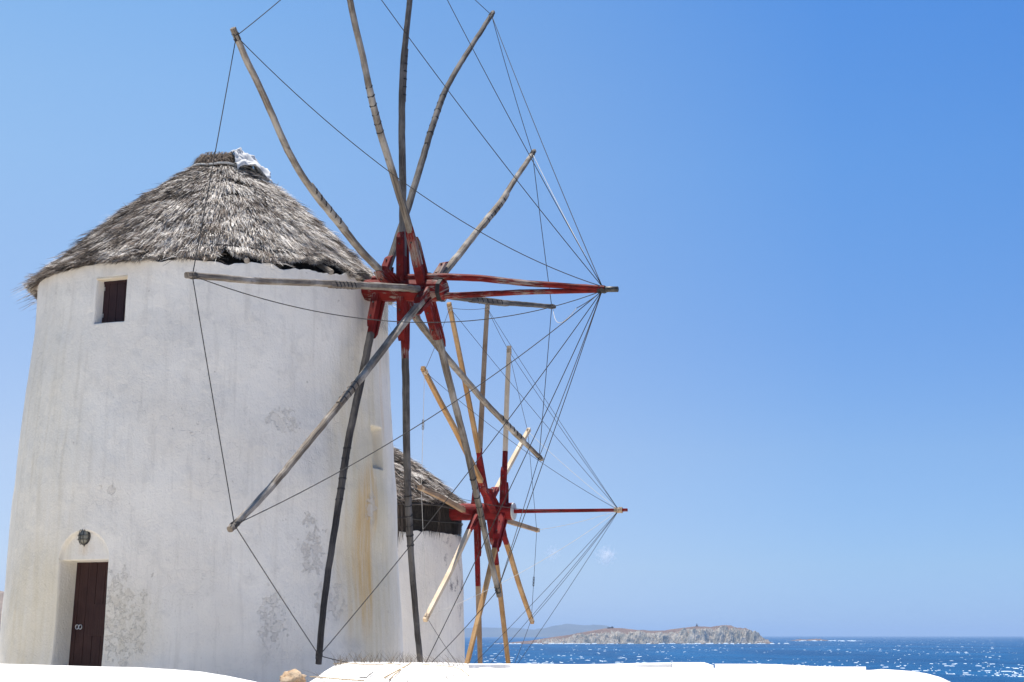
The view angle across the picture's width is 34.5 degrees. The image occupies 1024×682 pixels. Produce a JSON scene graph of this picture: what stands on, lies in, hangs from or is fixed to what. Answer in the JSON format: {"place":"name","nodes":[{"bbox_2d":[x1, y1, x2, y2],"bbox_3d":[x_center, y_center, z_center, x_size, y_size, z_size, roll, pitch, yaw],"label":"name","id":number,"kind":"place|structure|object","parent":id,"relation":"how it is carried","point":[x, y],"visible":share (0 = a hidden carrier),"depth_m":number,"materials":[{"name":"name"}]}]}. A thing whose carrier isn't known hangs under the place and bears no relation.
{"place":"outdoors","nodes":[
{"label":"outdoors","id":0,"kind":"place"},
{"bbox_2d":[0,591,3,624],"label":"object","id":1,"kind":"structure","parent":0,"point":[1,596],"depth_m":1479.99,"materials":[{"name":"white paint"}]},
{"bbox_2d":[464,627,531,636],"bbox_3d":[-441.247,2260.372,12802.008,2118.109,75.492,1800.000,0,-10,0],"label":"hills","id":2,"kind":"structure","parent":0,"point":[491,632],"depth_m":12304.27,"materials":[{"name":"blue"}]},
{"bbox_2d":[0,0,1023,635],"label":"sky","id":3,"kind":"structure","parent":0,"point":[800,387],"materials":[{"name":"blue"}]},
{"bbox_2d":[501,624,662,636],"bbox_3d":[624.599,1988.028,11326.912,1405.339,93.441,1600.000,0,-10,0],"label":"hills","id":4,"kind":"structure","parent":0,"point":[561,630],"depth_m":10936.94,"materials":[{"name":"blue"}]},
{"bbox_2d":[495,625,771,643],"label":"island","id":5,"kind":"structure","parent":0,"point":[722,634],"depth_m":2380.38,"materials":[{"name":"grey stone"}]},
{"bbox_2d":[465,636,1023,681],"bbox_3d":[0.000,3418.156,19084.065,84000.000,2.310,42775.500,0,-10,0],"label":"sea","id":6,"kind":"structure","parent":0,"point":[925,653],"depth_m":1108.59,"materials":[{"name":"liquid"}]},
{"bbox_2d":[503,640,855,643],"bbox_3d":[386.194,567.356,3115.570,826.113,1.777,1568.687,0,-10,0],"label":"surf","id":7,"kind":"structure","parent":6,"relation":"on","point":[674,643],"depth_m":2357.14,"materials":[{"name":"liquid"}]},
{"bbox_2d":[475,640,1023,676],"bbox_3d":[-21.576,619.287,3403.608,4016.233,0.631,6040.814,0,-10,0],"label":"whitecaps","id":8,"kind":"object","parent":6,"relation":"on","point":[825,665],"visible":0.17,"depth_m":734.88,"materials":[{"name":"liquid"}]},
{"bbox_2d":[789,639,828,640],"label":"reef","id":9,"kind":"object","parent":6,"relation":"in","point":[809,640],"visible":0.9,"depth_m":3794.86},
{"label":"ground","id":10,"kind":"structure","parent":0,"visible":0},
{"bbox_2d":[0,664,254,681],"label":"whitewashed wall","id":11,"kind":"structure","parent":10,"relation":"on","point":[31,673],"depth_m":12.79,"materials":[{"name":"white paint"}]},
{"bbox_2d":[0,0,618,681],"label":"windmill","id":12,"kind":"object","parent":10,"relation":"on","point":[206,450],"visible":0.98,"depth_m":28.83,"materials":[{"name":"paint"}]},
{"bbox_2d":[77,529,90,545],"bbox_3d":[-7.320,3.350,28.152,0.230,0.307,0.160,-5,-11,25],"label":"wall lamp","id":13,"kind":"object","parent":12,"relation":"attached to","point":[84,536],"visible":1,"depth_m":28.12,"materials":[{"name":"glass"}]},
{"bbox_2d":[68,562,107,666],"bbox_3d":[-7.233,4.836,28.230,0.889,2.165,0.144,-5,-11,24],"label":"door","id":14,"kind":"structure","parent":12,"relation":"in","point":[88,620],"depth_m":28.25,"materials":[{"name":"wood"}]},
{"bbox_2d":[393,302,627,663],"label":"windmill","id":15,"kind":"object","parent":10,"relation":"on","point":[440,542],"visible":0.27,"depth_m":43.33,"materials":[{"name":"paint"}]},
{"bbox_2d":[310,662,949,681],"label":"terrace","id":16,"kind":"structure","parent":10,"relation":"on","point":[480,674],"depth_m":12.47,"materials":[{"name":"white paint"}]},
{"bbox_2d":[279,669,306,681],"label":"stone","id":17,"kind":"object","parent":16,"relation":"on","point":[294,675],"visible":1,"depth_m":7.95,"materials":[{"name":"beige stone"}]},
{"bbox_2d":[310,676,364,680],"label":"stalk","id":18,"kind":"object","parent":16,"relation":"on","point":[337,678],"visible":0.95,"depth_m":8.69,"materials":[{"name":"beige plant"}]},
{"bbox_2d":[333,663,400,664],"bbox_3d":[-1.139,2.603,13.301,0.898,0.006,0.405,-10,-14,43],"label":"stalk","id":19,"kind":"object","parent":16,"relation":"on","point":[368,664],"visible":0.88,"depth_m":13.28,"materials":[{"name":"white plant"}]},
{"bbox_2d":[302,651,473,681],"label":"dry grass","id":20,"kind":"structure","parent":16,"relation":"on","point":[380,660],"depth_m":13.29,"materials":[{"name":"beige plant"}]},
{"bbox_2d":[384,663,410,677],"bbox_3d":[-0.765,2.249,11.322,0.008,0.008,4.854,0,-10,-2],"label":"stalk","id":21,"kind":"object","parent":16,"relation":"on","point":[396,671],"visible":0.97,"depth_m":10.31,"materials":[{"name":"beige plant"}]},
{"bbox_2d":[422,664,468,675],"bbox_3d":[-0.442,2.330,11.720,0.145,0.023,3.296,2,-10,-8],"label":"stalk","id":22,"kind":"object","parent":16,"relation":"on","point":[446,666],"visible":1,"depth_m":12.34,"materials":[{"name":"white"}]},
{"bbox_2d":[469,662,671,667],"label":"parapet","id":23,"kind":"structure","parent":16,"relation":"on","point":[647,665],"depth_m":15.97,"materials":[{"name":"white paint"}]},
{"bbox_2d":[672,662,712,667],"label":"parapet","id":24,"kind":"structure","parent":16,"relation":"on","point":[690,665],"depth_m":16.09,"materials":[{"name":"white paint"}]},
{"bbox_2d":[715,664,865,669],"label":"parapet","id":25,"kind":"structure","parent":16,"relation":"on","point":[773,666],"depth_m":16.07,"materials":[{"name":"white paint"}]}
]}

